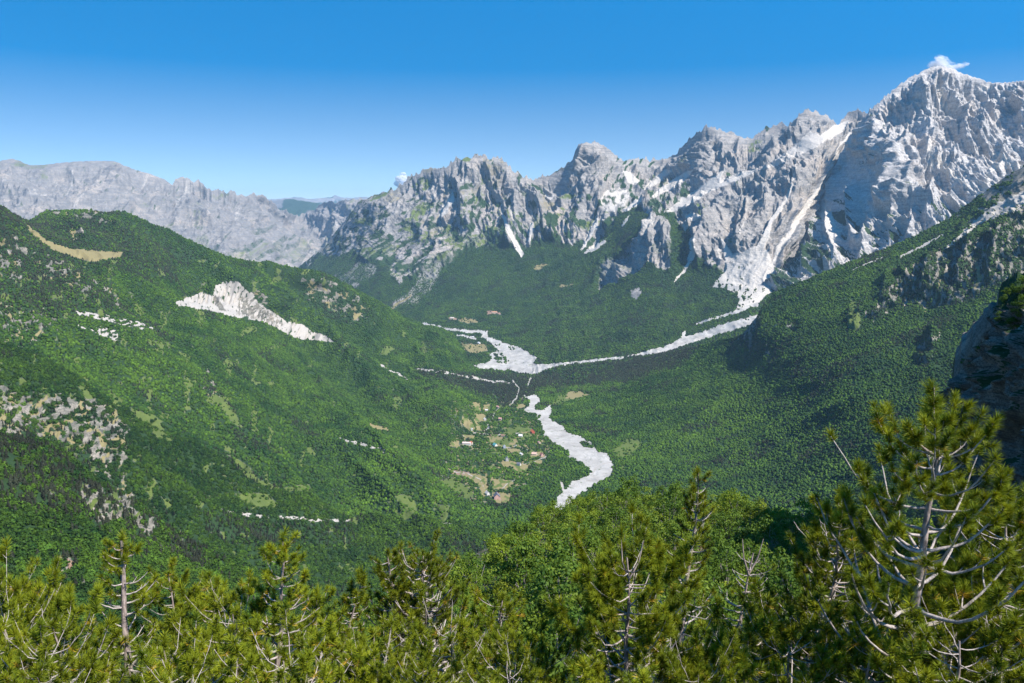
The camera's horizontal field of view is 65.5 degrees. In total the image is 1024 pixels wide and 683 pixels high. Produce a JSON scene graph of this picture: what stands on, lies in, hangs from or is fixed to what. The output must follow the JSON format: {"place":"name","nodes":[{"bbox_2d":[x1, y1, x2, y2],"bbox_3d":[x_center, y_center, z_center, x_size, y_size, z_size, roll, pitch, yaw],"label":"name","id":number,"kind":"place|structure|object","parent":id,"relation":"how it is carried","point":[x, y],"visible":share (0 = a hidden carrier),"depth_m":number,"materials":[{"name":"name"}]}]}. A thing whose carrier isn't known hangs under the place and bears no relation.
{"place":"outdoors","nodes":[
{"label":"outdoors","id":0,"kind":"place"},
{"bbox_2d":[0,437,249,655],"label":"wooded spur","id":1,"kind":"structure","parent":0,"point":[92,500],"depth_m":734.18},
{"bbox_2d":[0,430,365,677],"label":"hillside","id":2,"kind":"structure","parent":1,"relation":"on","point":[84,544],"depth_m":662.41,"materials":[{"name":"plant"}]},
{"bbox_2d":[0,159,364,267],"bbox_3d":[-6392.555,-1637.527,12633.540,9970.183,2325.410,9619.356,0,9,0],"label":"mountains","id":3,"kind":"structure","parent":0,"point":[257,228],"depth_m":10865.88,"materials":[{"name":"stone"}]},
{"bbox_2d":[272,199,318,215],"bbox_3d":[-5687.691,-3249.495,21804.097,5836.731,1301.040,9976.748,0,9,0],"label":"distant wooded ridge","id":4,"kind":"structure","parent":0,"point":[295,207],"depth_m":21425.03,"materials":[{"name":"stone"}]},
{"bbox_2d":[268,195,368,203],"bbox_3d":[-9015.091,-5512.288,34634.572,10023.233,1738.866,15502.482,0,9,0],"label":"distant blue mountains","id":5,"kind":"structure","parent":0,"point":[335,199],"depth_m":35218.59,"materials":[{"name":"stone"}]},
{"bbox_2d":[0,167,1023,609],"bbox_3d":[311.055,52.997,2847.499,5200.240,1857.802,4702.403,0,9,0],"label":"valley slopes","id":6,"kind":"structure","parent":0,"point":[238,299],"depth_m":2308.37,"materials":[{"name":"plant"}]},
{"bbox_2d":[0,338,947,614],"bbox_3d":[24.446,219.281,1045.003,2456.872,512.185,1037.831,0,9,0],"label":"forest on lower slopes","id":7,"kind":"object","parent":6,"relation":"on","point":[226,504],"visible":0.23,"depth_m":1383.64,"materials":[{"name":"plant"}]},
{"bbox_2d":[0,165,1023,528],"bbox_3d":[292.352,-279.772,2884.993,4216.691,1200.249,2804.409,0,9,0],"label":"forest on valley slopes","id":8,"kind":"object","parent":6,"relation":"on","point":[588,407],"visible":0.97,"depth_m":2336.20,"materials":[{"name":"plant"}]},
{"bbox_2d":[423,322,623,373],"bbox_3d":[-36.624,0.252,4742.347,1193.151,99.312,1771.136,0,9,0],"label":"gravel riverbed","id":9,"kind":"structure","parent":6,"relation":"on","point":[520,360],"depth_m":4239.51,"materials":[{"name":"gravel"}]},
{"bbox_2d":[524,394,612,508],"bbox_3d":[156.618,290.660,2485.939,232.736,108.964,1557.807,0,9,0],"label":"gravel riverbed","id":10,"kind":"structure","parent":6,"relation":"on","point":[593,458],"depth_m":2268.46,"materials":[{"name":"gravel"}]},
{"bbox_2d":[628,302,758,355],"bbox_3d":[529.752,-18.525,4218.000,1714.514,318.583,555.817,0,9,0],"label":"dry stream bed","id":11,"kind":"object","parent":6,"relation":"on","point":[721,329],"visible":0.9,"depth_m":4176.28,"materials":[{"name":"gravel"}]},
{"bbox_2d":[298,108,866,390],"bbox_3d":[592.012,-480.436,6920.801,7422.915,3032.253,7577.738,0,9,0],"label":"central mountain massif","id":12,"kind":"structure","parent":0,"point":[742,210],"depth_m":6626.12,"materials":[{"name":"stone"}]},
{"bbox_2d":[306,197,773,392],"bbox_3d":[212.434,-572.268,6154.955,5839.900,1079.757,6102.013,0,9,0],"label":"forest on far slopes","id":13,"kind":"object","parent":12,"relation":"on","point":[551,314],"visible":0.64,"depth_m":5308.56,"materials":[{"name":"plant"}]},
{"bbox_2d":[355,523,890,682],"bbox_3d":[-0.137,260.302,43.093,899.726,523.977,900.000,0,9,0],"label":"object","id":14,"kind":"structure","parent":0,"point":[482,551],"depth_m":134.30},
{"bbox_2d":[0,535,72,682],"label":"young pine","id":15,"kind":"object","parent":14,"relation":"on","point":[17,591],"visible":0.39,"depth_m":11.70,"materials":[{"name":"green plant"}]},
{"bbox_2d":[0,556,82,680],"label":"pine tree","id":16,"kind":"object","parent":14,"relation":"on","point":[22,604],"visible":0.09,"depth_m":12.94,"materials":[{"name":"green plant"}]},
{"bbox_2d":[0,633,106,682],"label":"young pine","id":17,"kind":"object","parent":14,"relation":"on","point":[60,668],"visible":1,"depth_m":8.83,"materials":[{"name":"green plant"}]},
{"bbox_2d":[0,580,128,682],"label":"young pine","id":18,"kind":"object","parent":14,"relation":"on","point":[9,663],"visible":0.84,"depth_m":9.96,"materials":[{"name":"green plant"}]},
{"bbox_2d":[3,583,176,682],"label":"young pine","id":19,"kind":"object","parent":14,"relation":"on","point":[116,633],"visible":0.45,"depth_m":10.98,"materials":[{"name":"green plant"}]},
{"bbox_2d":[79,531,168,682],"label":"pine tree","id":20,"kind":"object","parent":14,"relation":"on","point":[121,557],"visible":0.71,"depth_m":12.36,"materials":[{"name":"green plant"}]},
{"bbox_2d":[123,606,214,682],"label":"young pine","id":21,"kind":"object","parent":14,"relation":"on","point":[183,647],"visible":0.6,"depth_m":10.37,"materials":[{"name":"green plant"}]},
{"bbox_2d":[127,556,215,682],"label":"pine tree","id":22,"kind":"object","parent":14,"relation":"on","point":[195,591],"visible":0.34,"depth_m":13.83,"materials":[{"name":"green plant"}]},
{"bbox_2d":[127,610,260,682],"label":"young pine","id":23,"kind":"object","parent":14,"relation":"on","point":[191,667],"visible":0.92,"depth_m":8.84,"materials":[{"name":"green plant"}]},
{"bbox_2d":[170,578,260,682],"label":"young pine","id":24,"kind":"object","parent":14,"relation":"on","point":[210,612],"visible":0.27,"depth_m":13.49,"materials":[{"name":"green plant"}]},
{"bbox_2d":[161,568,299,682],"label":"young pine","id":25,"kind":"object","parent":14,"relation":"on","point":[259,603],"visible":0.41,"depth_m":12.04,"materials":[{"name":"green plant"}]},
{"bbox_2d":[211,643,277,682],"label":"young pine","id":26,"kind":"object","parent":14,"relation":"on","point":[218,671],"visible":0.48,"depth_m":9.23,"materials":[{"name":"green plant"}]},
{"bbox_2d":[229,525,326,682],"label":"pine tree","id":27,"kind":"object","parent":14,"relation":"on","point":[283,558],"visible":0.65,"depth_m":11.79,"materials":[{"name":"green plant"}]},
{"bbox_2d":[199,600,376,682],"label":"young pine","id":28,"kind":"object","parent":14,"relation":"on","point":[309,653],"visible":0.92,"depth_m":9.15,"materials":[{"name":"green plant"}]},
{"bbox_2d":[272,582,351,682],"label":"young pine","id":29,"kind":"object","parent":14,"relation":"on","point":[321,601],"visible":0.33,"depth_m":13.11,"materials":[{"name":"green plant"}]},
{"bbox_2d":[292,614,353,679],"bbox_3d":[-2.495,5.660,10.950,2.033,4.000,1.601,1,9,4],"label":"young pine","id":30,"kind":"object","parent":14,"relation":"on","point":[335,656],"visible":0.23,"depth_m":10.58,"materials":[{"name":"green plant"}]},
{"bbox_2d":[309,659,345,682],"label":"young pine","id":31,"kind":"object","parent":14,"relation":"on","point":[322,675],"visible":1,"depth_m":8.86,"materials":[{"name":"green plant"}]},
{"bbox_2d":[313,566,370,682],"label":"pine tree","id":32,"kind":"object","parent":14,"relation":"on","point":[353,612],"visible":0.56,"depth_m":13.82,"materials":[{"name":"green plant"}]},
{"bbox_2d":[326,639,394,682],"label":"young pine","id":33,"kind":"object","parent":14,"relation":"on","point":[359,652],"visible":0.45,"depth_m":9.53,"materials":[{"name":"green plant"}]},
{"bbox_2d":[316,614,420,682],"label":"young pine","id":34,"kind":"object","parent":14,"relation":"on","point":[372,637],"visible":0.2,"depth_m":11.42,"materials":[{"name":"green plant"}]},
{"bbox_2d":[335,608,434,682],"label":"young pine","id":35,"kind":"object","parent":14,"relation":"on","point":[413,643],"visible":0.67,"depth_m":9.74,"materials":[{"name":"green plant"}]},
{"bbox_2d":[366,541,420,672],"bbox_3d":[-1.951,6.703,15.077,1.405,6.249,1.568,4,10,22],"label":"pine tree","id":36,"kind":"object","parent":14,"relation":"on","point":[382,574],"visible":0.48,"depth_m":14.39,"materials":[{"name":"green plant"}]},
{"bbox_2d":[381,638,454,682],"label":"young pine","id":37,"kind":"object","parent":14,"relation":"on","point":[421,668],"visible":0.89,"depth_m":8.83,"materials":[{"name":"green plant"}]},
{"bbox_2d":[364,527,492,681],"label":"pine tree","id":38,"kind":"object","parent":14,"relation":"on","point":[441,614],"visible":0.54,"depth_m":14.50,"materials":[{"name":"green plant"}]},
{"bbox_2d":[393,658,487,682],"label":"young pine","id":39,"kind":"object","parent":14,"relation":"on","point":[439,678],"visible":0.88,"depth_m":8.77,"materials":[{"name":"green plant"}]},
{"bbox_2d":[391,579,520,682],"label":"young pine","id":40,"kind":"object","parent":14,"relation":"on","point":[458,639],"visible":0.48,"depth_m":11.50,"materials":[{"name":"green plant"}]},
{"bbox_2d":[449,551,502,598],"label":"broadleaf tree","id":41,"kind":"object","parent":14,"relation":"on","point":[487,575],"visible":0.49,"depth_m":94.97,"materials":[{"name":"plant"}]},
{"bbox_2d":[455,584,531,681],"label":"pine tree","id":42,"kind":"object","parent":14,"relation":"on","point":[513,619],"visible":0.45,"depth_m":13.31,"materials":[{"name":"green plant"}]},
{"bbox_2d":[449,626,558,682],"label":"young pine","id":43,"kind":"object","parent":14,"relation":"on","point":[485,637],"visible":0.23,"depth_m":10.90,"materials":[{"name":"green plant"}]},
{"bbox_2d":[453,624,560,682],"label":"young pine","id":44,"kind":"object","parent":14,"relation":"on","point":[526,676],"visible":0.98,"depth_m":8.97,"materials":[{"name":"green plant"}]},
{"bbox_2d":[488,532,534,575],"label":"broadleaf tree","id":45,"kind":"object","parent":14,"relation":"on","point":[497,558],"visible":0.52,"depth_m":106.19,"materials":[{"name":"plant"}]},
{"bbox_2d":[485,592,540,648],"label":"broadleaf tree","id":46,"kind":"object","parent":14,"relation":"on","point":[525,609],"visible":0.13,"depth_m":58.77,"materials":[{"name":"plant"}]},
{"bbox_2d":[492,536,547,603],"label":"broadleaf tree","id":47,"kind":"object","parent":14,"relation":"on","point":[516,575],"visible":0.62,"depth_m":79.46,"materials":[{"name":"plant"}]},
{"bbox_2d":[503,520,540,557],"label":"broadleaf tree","id":48,"kind":"object","parent":14,"relation":"on","point":[517,529],"visible":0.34,"depth_m":113.28,"materials":[{"name":"plant"}]},
{"bbox_2d":[485,613,586,682],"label":"young pine","id":49,"kind":"object","parent":14,"relation":"on","point":[495,635],"visible":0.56,"depth_m":9.83,"materials":[{"name":"green plant"}]},
{"bbox_2d":[523,528,558,557],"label":"broadleaf tree","id":50,"kind":"object","parent":14,"relation":"on","point":[539,537],"visible":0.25,"depth_m":109.86,"materials":[{"name":"plant"}]},
{"bbox_2d":[528,504,558,539],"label":"broadleaf tree","id":51,"kind":"object","parent":14,"relation":"on","point":[540,510],"visible":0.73,"depth_m":145.43,"materials":[{"name":"plant"}]},
{"bbox_2d":[521,561,586,634],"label":"broadleaf tree","id":52,"kind":"object","parent":14,"relation":"on","point":[556,574],"visible":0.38,"depth_m":60.59,"materials":[{"name":"plant"}]},
{"bbox_2d":[522,538,586,620],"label":"broadleaf tree","id":53,"kind":"object","parent":14,"relation":"on","point":[561,557],"visible":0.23,"depth_m":64.60,"materials":[{"name":"plant"}]},
{"bbox_2d":[507,601,609,679],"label":"broadleaf tree","id":54,"kind":"object","parent":14,"relation":"on","point":[551,643],"visible":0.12,"depth_m":40.77,"materials":[{"name":"plant"}]},
{"bbox_2d":[540,519,602,575],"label":"broadleaf tree","id":55,"kind":"object","parent":14,"relation":"on","point":[592,542],"visible":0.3,"depth_m":85.98,"materials":[{"name":"plant"}]},
{"bbox_2d":[550,653,608,682],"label":"young pine","id":56,"kind":"object","parent":14,"relation":"on","point":[581,669],"visible":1,"depth_m":8.53,"materials":[{"name":"green plant"}]},
{"bbox_2d":[563,578,637,652],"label":"broadleaf tree","id":57,"kind":"object","parent":14,"relation":"on","point":[577,592],"visible":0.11,"depth_m":54.26,"materials":[{"name":"plant"}]},
{"bbox_2d":[585,487,626,525],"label":"broadleaf tree","id":58,"kind":"object","parent":14,"relation":"on","point":[597,504],"visible":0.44,"depth_m":144.64,"materials":[{"name":"plant"}]},
{"bbox_2d":[595,504,631,545],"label":"broadleaf tree","id":59,"kind":"object","parent":14,"relation":"on","point":[614,515],"visible":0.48,"depth_m":117.58,"materials":[{"name":"plant"}]},
{"bbox_2d":[541,500,704,682],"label":"pine tree","id":60,"kind":"object","parent":14,"relation":"on","point":[608,593],"visible":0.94,"depth_m":9.01,"materials":[{"name":"green plant"}]},
{"bbox_2d":[606,487,644,525],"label":"broadleaf tree","id":61,"kind":"object","parent":14,"relation":"on","point":[617,497],"visible":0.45,"depth_m":138.33,"materials":[{"name":"plant"}]},
{"bbox_2d":[612,476,641,519],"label":"broadleaf tree","id":62,"kind":"object","parent":14,"relation":"on","point":[627,486],"visible":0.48,"depth_m":146.97,"materials":[{"name":"plant"}]},
{"bbox_2d":[622,663,659,682],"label":"young pine","id":63,"kind":"object","parent":14,"relation":"on","point":[644,676],"visible":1,"depth_m":7.73,"materials":[{"name":"green plant"}]},
{"bbox_2d":[601,586,685,682],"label":"young pine","id":64,"kind":"object","parent":14,"relation":"on","point":[621,644],"visible":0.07,"depth_m":10.93,"materials":[{"name":"green plant"}]},
{"bbox_2d":[606,593,726,682],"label":"young pine","id":65,"kind":"object","parent":14,"relation":"on","point":[696,648],"visible":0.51,"depth_m":9.37,"materials":[{"name":"green plant"}]},
{"bbox_2d":[650,494,688,538],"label":"broadleaf tree","id":66,"kind":"object","parent":14,"relation":"on","point":[673,505],"visible":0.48,"depth_m":122.90,"materials":[{"name":"plant"}]},
{"bbox_2d":[656,521,692,564],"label":"broadleaf tree","id":67,"kind":"object","parent":14,"relation":"on","point":[678,532],"visible":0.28,"depth_m":100.76,"materials":[{"name":"plant"}]},
{"bbox_2d":[632,466,718,673],"bbox_3d":[3.294,6.272,16.239,1.843,7.978,1.809,-5,11,-28],"label":"pine tree","id":68,"kind":"object","parent":14,"relation":"on","point":[699,499],"visible":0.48,"depth_m":15.72,"materials":[{"name":"green plant"}]},
{"bbox_2d":[661,480,692,519],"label":"broadleaf tree","id":69,"kind":"object","parent":14,"relation":"on","point":[672,490],"visible":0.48,"depth_m":133.57,"materials":[{"name":"plant"}]},
{"bbox_2d":[638,626,745,682],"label":"young pine","id":70,"kind":"object","parent":14,"relation":"on","point":[678,676],"visible":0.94,"depth_m":8.67,"materials":[{"name":"green plant"}]},
{"bbox_2d":[659,569,734,646],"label":"broadleaf tree","id":71,"kind":"object","parent":14,"relation":"on","point":[707,588],"visible":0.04,"depth_m":62.91,"materials":[{"name":"plant"}]},
{"bbox_2d":[678,565,741,612],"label":"broadleaf tree","id":72,"kind":"object","parent":14,"relation":"on","point":[713,578],"visible":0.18,"depth_m":74.16,"materials":[{"name":"plant"}]},
{"bbox_2d":[692,521,736,586],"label":"broadleaf tree","id":73,"kind":"object","parent":14,"relation":"on","point":[714,532],"visible":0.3,"depth_m":90.78,"materials":[{"name":"plant"}]},
{"bbox_2d":[696,588,744,647],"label":"broadleaf tree","id":74,"kind":"object","parent":14,"relation":"on","point":[726,606],"visible":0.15,"depth_m":57.89,"materials":[{"name":"plant"}]},
{"bbox_2d":[697,580,746,633],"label":"broadleaf tree","id":75,"kind":"object","parent":14,"relation":"on","point":[733,597],"visible":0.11,"depth_m":65.69,"materials":[{"name":"plant"}]},
{"bbox_2d":[701,534,744,581],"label":"broadleaf tree","id":76,"kind":"object","parent":14,"relation":"on","point":[718,545],"visible":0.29,"depth_m":85.88,"materials":[{"name":"plant"}]},
{"bbox_2d":[698,544,751,603],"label":"broadleaf tree","id":77,"kind":"object","parent":14,"relation":"on","point":[727,571],"visible":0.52,"depth_m":79.42,"materials":[{"name":"plant"}]},
{"bbox_2d":[699,625,750,681],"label":"young pine","id":78,"kind":"object","parent":14,"relation":"on","point":[721,635],"visible":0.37,"depth_m":9.82,"materials":[{"name":"green plant"}]},
{"bbox_2d":[709,508,742,555],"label":"broadleaf tree","id":79,"kind":"object","parent":14,"relation":"on","point":[729,527],"visible":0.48,"depth_m":114.48,"materials":[{"name":"plant"}]},
{"bbox_2d":[691,539,779,674],"bbox_3d":[3.445,6.019,13.256,2.295,5.797,1.978,1,9,8],"label":"pine tree","id":80,"kind":"object","parent":14,"relation":"on","point":[774,566],"visible":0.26,"depth_m":12.88,"materials":[{"name":"green plant"}]},
{"bbox_2d":[716,487,754,525],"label":"broadleaf tree","id":81,"kind":"object","parent":14,"relation":"on","point":[734,494],"visible":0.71,"depth_m":143.75,"materials":[{"name":"plant"}]},
{"bbox_2d":[704,640,773,682],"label":"young pine","id":82,"kind":"object","parent":14,"relation":"on","point":[750,670],"visible":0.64,"depth_m":8.79,"materials":[{"name":"green plant"}]},
{"bbox_2d":[720,570,765,619],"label":"broadleaf tree","id":83,"kind":"object","parent":14,"relation":"on","point":[729,584],"visible":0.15,"depth_m":75.13,"materials":[{"name":"plant"}]},
{"bbox_2d":[695,596,797,682],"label":"young pine","id":84,"kind":"object","parent":14,"relation":"on","point":[766,655],"visible":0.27,"depth_m":10.90,"materials":[{"name":"green plant"}]},
{"bbox_2d":[732,500,766,535],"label":"broadleaf tree","id":85,"kind":"object","parent":14,"relation":"on","point":[756,516],"visible":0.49,"depth_m":131.65,"materials":[{"name":"plant"}]},
{"bbox_2d":[731,538,780,593],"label":"broadleaf tree","id":86,"kind":"object","parent":14,"relation":"on","point":[737,549],"visible":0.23,"depth_m":88.79,"materials":[{"name":"plant"}]},
{"bbox_2d":[742,496,777,526],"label":"broadleaf tree","id":87,"kind":"object","parent":14,"relation":"on","point":[765,510],"visible":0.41,"depth_m":139.35,"materials":[{"name":"plant"}]},
{"bbox_2d":[717,577,809,681],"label":"young pine","id":88,"kind":"object","parent":14,"relation":"on","point":[782,600],"visible":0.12,"depth_m":12.39,"materials":[{"name":"green plant"}]},
{"bbox_2d":[745,515,789,574],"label":"broadleaf tree","id":89,"kind":"object","parent":14,"relation":"on","point":[764,532],"visible":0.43,"depth_m":101.37,"materials":[{"name":"plant"}]},
{"bbox_2d":[739,544,797,596],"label":"broadleaf tree","id":90,"kind":"object","parent":14,"relation":"on","point":[757,567],"visible":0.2,"depth_m":82.35,"materials":[{"name":"plant"}]},
{"bbox_2d":[759,554,802,608],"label":"broadleaf tree","id":91,"kind":"object","parent":14,"relation":"on","point":[784,562],"visible":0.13,"depth_m":70.00,"materials":[{"name":"plant"}]},
{"bbox_2d":[687,579,881,682],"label":"young pine","id":92,"kind":"object","parent":14,"relation":"on","point":[762,629],"visible":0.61,"depth_m":9.88,"materials":[{"name":"green plant"}]},
{"bbox_2d":[765,567,812,620],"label":"broadleaf tree","id":93,"kind":"object","parent":14,"relation":"on","point":[797,588],"visible":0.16,"depth_m":65.33,"materials":[{"name":"plant"}]},
{"bbox_2d":[790,496,829,525],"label":"broadleaf tree","id":94,"kind":"object","parent":14,"relation":"on","point":[798,513],"visible":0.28,"depth_m":142.74,"materials":[{"name":"plant"}]},
{"bbox_2d":[749,485,887,682],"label":"pine tree","id":95,"kind":"object","parent":14,"relation":"on","point":[817,575],"visible":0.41,"depth_m":10.52,"materials":[{"name":"green plant"}]},
{"bbox_2d":[747,595,889,682],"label":"young pine","id":96,"kind":"object","parent":14,"relation":"on","point":[791,631],"visible":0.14,"depth_m":10.51,"materials":[{"name":"green plant"}]},
{"bbox_2d":[785,533,903,680],"bbox_3d":[5.074,5.972,12.159,2.196,6.301,2.403,7,12,36],"label":"young pine","id":97,"kind":"object","parent":14,"relation":"on","point":[797,567],"visible":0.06,"depth_m":12.06,"materials":[{"name":"green plant"}]},
{"bbox_2d":[810,616,922,682],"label":"young pine","id":98,"kind":"object","parent":14,"relation":"on","point":[820,663],"visible":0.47,"depth_m":8.87,"materials":[{"name":"green plant"}]},
{"bbox_2d":[794,377,1023,682],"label":"pine tree","id":99,"kind":"object","parent":14,"relation":"on","point":[934,420],"visible":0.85,"depth_m":8.21,"materials":[{"name":"green plant"}]},
{"bbox_2d":[860,539,1004,678],"bbox_3d":[5.307,5.462,9.943,2.407,6.011,3.057,-3,10,-19],"label":"young pine","id":100,"kind":"object","parent":14,"relation":"on","point":[940,588],"visible":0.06,"depth_m":9.49,"materials":[{"name":"green plant"}]},
{"bbox_2d":[876,573,1023,682],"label":"young pine","id":101,"kind":"object","parent":14,"relation":"on","point":[906,660],"visible":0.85,"depth_m":8.04,"materials":[{"name":"green plant"}]},
{"bbox_2d":[891,537,1023,682],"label":"young pine","id":102,"kind":"object","parent":14,"relation":"on","point":[1019,599],"visible":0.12,"depth_m":8.79,"materials":[{"name":"green plant"}]},
{"bbox_2d":[928,473,1023,682],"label":"pine tree","id":103,"kind":"object","parent":14,"relation":"on","point":[1017,520],"visible":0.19,"depth_m":9.58,"materials":[{"name":"green plant"}]},
{"bbox_2d":[944,596,1023,682],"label":"young pine","id":104,"kind":"object","parent":14,"relation":"on","point":[1010,677],"visible":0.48,"depth_m":8.04,"materials":[{"name":"green plant"}]},
{"bbox_2d":[764,65,1023,291],"bbox_3d":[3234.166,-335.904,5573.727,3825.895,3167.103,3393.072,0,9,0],"label":"great limestone peak","id":105,"kind":"structure","parent":0,"point":[925,149],"depth_m":4990.95,"materials":[{"name":"stone"}]},
{"bbox_2d":[932,271,1023,565],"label":"rock cliff","id":106,"kind":"structure","parent":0,"point":[991,375],"depth_m":84.52,"materials":[{"name":"stone"}]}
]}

